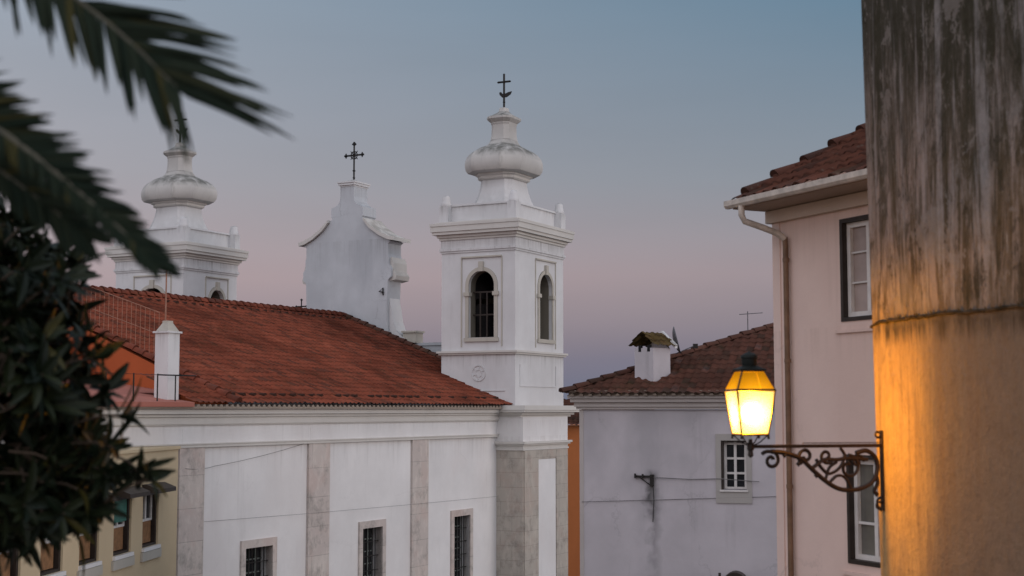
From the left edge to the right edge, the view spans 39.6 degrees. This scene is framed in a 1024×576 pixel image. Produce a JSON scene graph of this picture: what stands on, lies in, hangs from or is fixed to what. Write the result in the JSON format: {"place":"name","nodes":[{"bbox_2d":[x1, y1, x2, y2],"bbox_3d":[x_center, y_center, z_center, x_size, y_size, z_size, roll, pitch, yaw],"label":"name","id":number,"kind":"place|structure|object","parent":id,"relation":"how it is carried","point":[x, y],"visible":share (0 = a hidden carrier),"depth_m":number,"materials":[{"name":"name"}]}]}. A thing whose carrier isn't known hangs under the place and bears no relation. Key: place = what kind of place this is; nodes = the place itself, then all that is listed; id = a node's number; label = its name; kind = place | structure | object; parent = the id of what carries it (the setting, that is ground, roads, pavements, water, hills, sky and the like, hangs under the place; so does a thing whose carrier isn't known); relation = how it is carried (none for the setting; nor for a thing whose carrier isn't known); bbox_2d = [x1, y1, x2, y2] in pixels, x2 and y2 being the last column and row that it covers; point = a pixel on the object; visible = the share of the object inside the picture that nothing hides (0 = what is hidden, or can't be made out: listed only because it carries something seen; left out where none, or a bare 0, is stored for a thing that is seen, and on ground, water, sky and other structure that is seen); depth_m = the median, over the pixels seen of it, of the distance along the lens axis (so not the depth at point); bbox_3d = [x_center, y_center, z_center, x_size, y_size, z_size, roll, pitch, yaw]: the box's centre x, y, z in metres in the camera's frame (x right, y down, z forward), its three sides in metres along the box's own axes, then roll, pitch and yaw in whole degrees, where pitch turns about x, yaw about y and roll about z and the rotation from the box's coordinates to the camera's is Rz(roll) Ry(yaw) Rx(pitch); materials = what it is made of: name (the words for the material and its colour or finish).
{"place":"outdoors","nodes":[
{"label":"outdoors","id":0,"kind":"place"},
{"bbox_2d":[0,0,864,409],"label":"sky","id":1,"kind":"structure","parent":0,"point":[642,118],"materials":[{"name":"blue"}]},
{"bbox_3d":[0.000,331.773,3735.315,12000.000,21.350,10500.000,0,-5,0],"label":"ground","id":2,"kind":"structure","parent":0,"visible":0},
{"bbox_2d":[0,197,175,575],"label":"leafy tree","id":3,"kind":"object","parent":2,"relation":"on","point":[62,473],"visible":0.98,"depth_m":5.10,"materials":[{"name":"green plant"}]},
{"bbox_2d":[0,446,180,575],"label":"yellow house","id":4,"kind":"structure","parent":2,"relation":"on","point":[141,540],"depth_m":34.38,"materials":[{"name":"paint"}]},
{"bbox_2d":[0,548,18,575],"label":"window","id":5,"kind":"structure","parent":4,"relation":"in","point":[13,571],"depth_m":28.10,"materials":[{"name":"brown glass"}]},
{"bbox_2d":[40,539,66,575],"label":"window","id":6,"kind":"structure","parent":4,"relation":"in","point":[50,565],"depth_m":29.99,"materials":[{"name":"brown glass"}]},
{"bbox_2d":[77,492,119,575],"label":"window","id":7,"kind":"structure","parent":4,"relation":"in","point":[90,550],"depth_m":31.99,"materials":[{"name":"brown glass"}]},
{"bbox_2d":[111,486,149,570],"bbox_3d":[-9.163,5.697,33.823,0.640,1.890,1.410,0,-5,5],"label":"window","id":8,"kind":"structure","parent":4,"relation":"in","point":[121,530],"depth_m":33.97,"materials":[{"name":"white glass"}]},
{"bbox_2d":[140,482,175,561],"bbox_3d":[-8.995,5.865,35.779,0.640,1.890,1.410,0,-5,5],"label":"window","id":9,"kind":"structure","parent":4,"relation":"in","point":[149,502],"depth_m":36.01,"materials":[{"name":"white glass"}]},
{"bbox_2d":[0,0,294,281],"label":"palm tree","id":10,"kind":"object","parent":2,"relation":"on","point":[67,202],"visible":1,"depth_m":3.04,"materials":[{"name":"green palm leaf"},{"name":"bark"}]},
{"bbox_2d":[2,74,580,575],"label":"church","id":11,"kind":"structure","parent":2,"relation":"on","point":[350,388],"depth_m":52.60,"materials":[{"name":"paint"}]},
{"bbox_2d":[161,272,183,320],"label":"roof aerial","id":12,"kind":"object","parent":11,"relation":"on","point":[165,296],"visible":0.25,"depth_m":42.18,"materials":[{"name":"grey metal"}]},
{"bbox_2d":[185,444,301,468],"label":"cable","id":13,"kind":"object","parent":11,"relation":"attached to","point":[251,458],"visible":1,"depth_m":41.54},
{"bbox_2d":[240,537,276,575],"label":"window","id":14,"kind":"structure","parent":11,"relation":"in","point":[250,550],"depth_m":41.86,"materials":[{"name":"stone"}]},
{"bbox_2d":[358,519,385,575],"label":"window","id":15,"kind":"structure","parent":11,"relation":"in","point":[365,541],"depth_m":47.13,"materials":[{"name":"stone"}]},
{"bbox_2d":[204,491,568,521],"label":"cable","id":16,"kind":"object","parent":11,"relation":"attached to","point":[353,509],"visible":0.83,"depth_m":45.29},
{"bbox_2d":[450,508,472,575],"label":"window","id":17,"kind":"structure","parent":11,"relation":"in","point":[455,515],"depth_m":52.29,"materials":[{"name":"stone"}]},
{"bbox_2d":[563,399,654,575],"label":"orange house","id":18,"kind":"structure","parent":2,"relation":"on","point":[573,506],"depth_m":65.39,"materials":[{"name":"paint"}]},
{"bbox_2d":[559,323,776,575],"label":"white house","id":19,"kind":"structure","parent":2,"relation":"on","point":[726,531],"depth_m":30.32,"materials":[{"name":"paint"}]},
{"bbox_2d":[634,473,653,516],"bbox_3d":[2.823,4.470,30.318,0.427,1.020,0.102,-1,-5,8],"label":"cable bracket","id":20,"kind":"object","parent":19,"relation":"attached to","point":[651,476],"visible":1,"depth_m":30.31,"materials":[{"name":"black metal"}]},
{"bbox_2d":[654,477,758,481],"bbox_3d":[4.101,4.042,30.015,2.221,0.077,0.043,-1,-5,15],"label":"cable","id":21,"kind":"object","parent":20,"relation":"attached to","point":[709,478],"visible":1,"depth_m":30.00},
{"bbox_2d":[582,496,775,501],"bbox_3d":[3.753,4.460,30.093,4.650,0.211,0.018,-1,-5,15],"label":"cable","id":22,"kind":"object","parent":19,"relation":"attached to","point":[666,499],"visible":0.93,"depth_m":30.22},
{"bbox_2d":[672,327,697,353],"bbox_3d":[3.775,1.294,31.644,0.636,0.879,0.475,2,-5,-27],"label":"satellite dish","id":23,"kind":"object","parent":19,"relation":"attached to","point":[674,336],"visible":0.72,"depth_m":31.49,"materials":[{"name":"grey metal"}]},
{"bbox_2d":[715,434,751,503],"bbox_3d":[4.690,3.806,30.014,0.750,1.450,0.280,-1,-5,15],"label":"window","id":24,"kind":"structure","parent":19,"relation":"in","point":[733,461],"depth_m":30.01,"materials":[{"name":"stone"}]},
{"bbox_2d":[739,311,762,329],"bbox_3d":[5.657,0.910,33.648,0.551,0.720,0.024,-1,-5,15],"label":"roof aerial","id":25,"kind":"object","parent":19,"relation":"attached to","point":[747,317],"visible":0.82,"depth_m":33.67,"materials":[{"name":"grey metal"}]},
{"bbox_2d":[724,123,880,575],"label":"pink house","id":26,"kind":"structure","parent":2,"relation":"on","point":[813,206],"depth_m":17.69,"materials":[{"name":"paint"}]},
{"bbox_2d":[835,214,872,333],"bbox_3d":[4.295,-0.175,17.080,0.210,1.400,1.090,2,-5,-25],"label":"window","id":27,"kind":"structure","parent":26,"relation":"in","point":[855,275],"depth_m":17.35,"materials":[{"name":"white paint"}]},
{"bbox_2d":[842,454,880,575],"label":"window","id":28,"kind":"structure","parent":26,"relation":"in","point":[863,535],"depth_m":17.05,"materials":[{"name":"white paint"}]},
{"bbox_2d":[861,0,1023,575],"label":"old wall","id":29,"kind":"structure","parent":2,"relation":"on","point":[944,99],"depth_m":9.12,"materials":[{"name":"paint"}]},
{"bbox_2d":[724,351,884,510],"bbox_3d":[2.049,0.986,9.734,1.157,1.104,0.282,1,-5,-10],"label":"street lamp","id":30,"kind":"object","parent":29,"relation":"attached to","point":[749,391],"visible":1,"depth_m":9.68,"materials":[{"name":"glass"}]}
]}

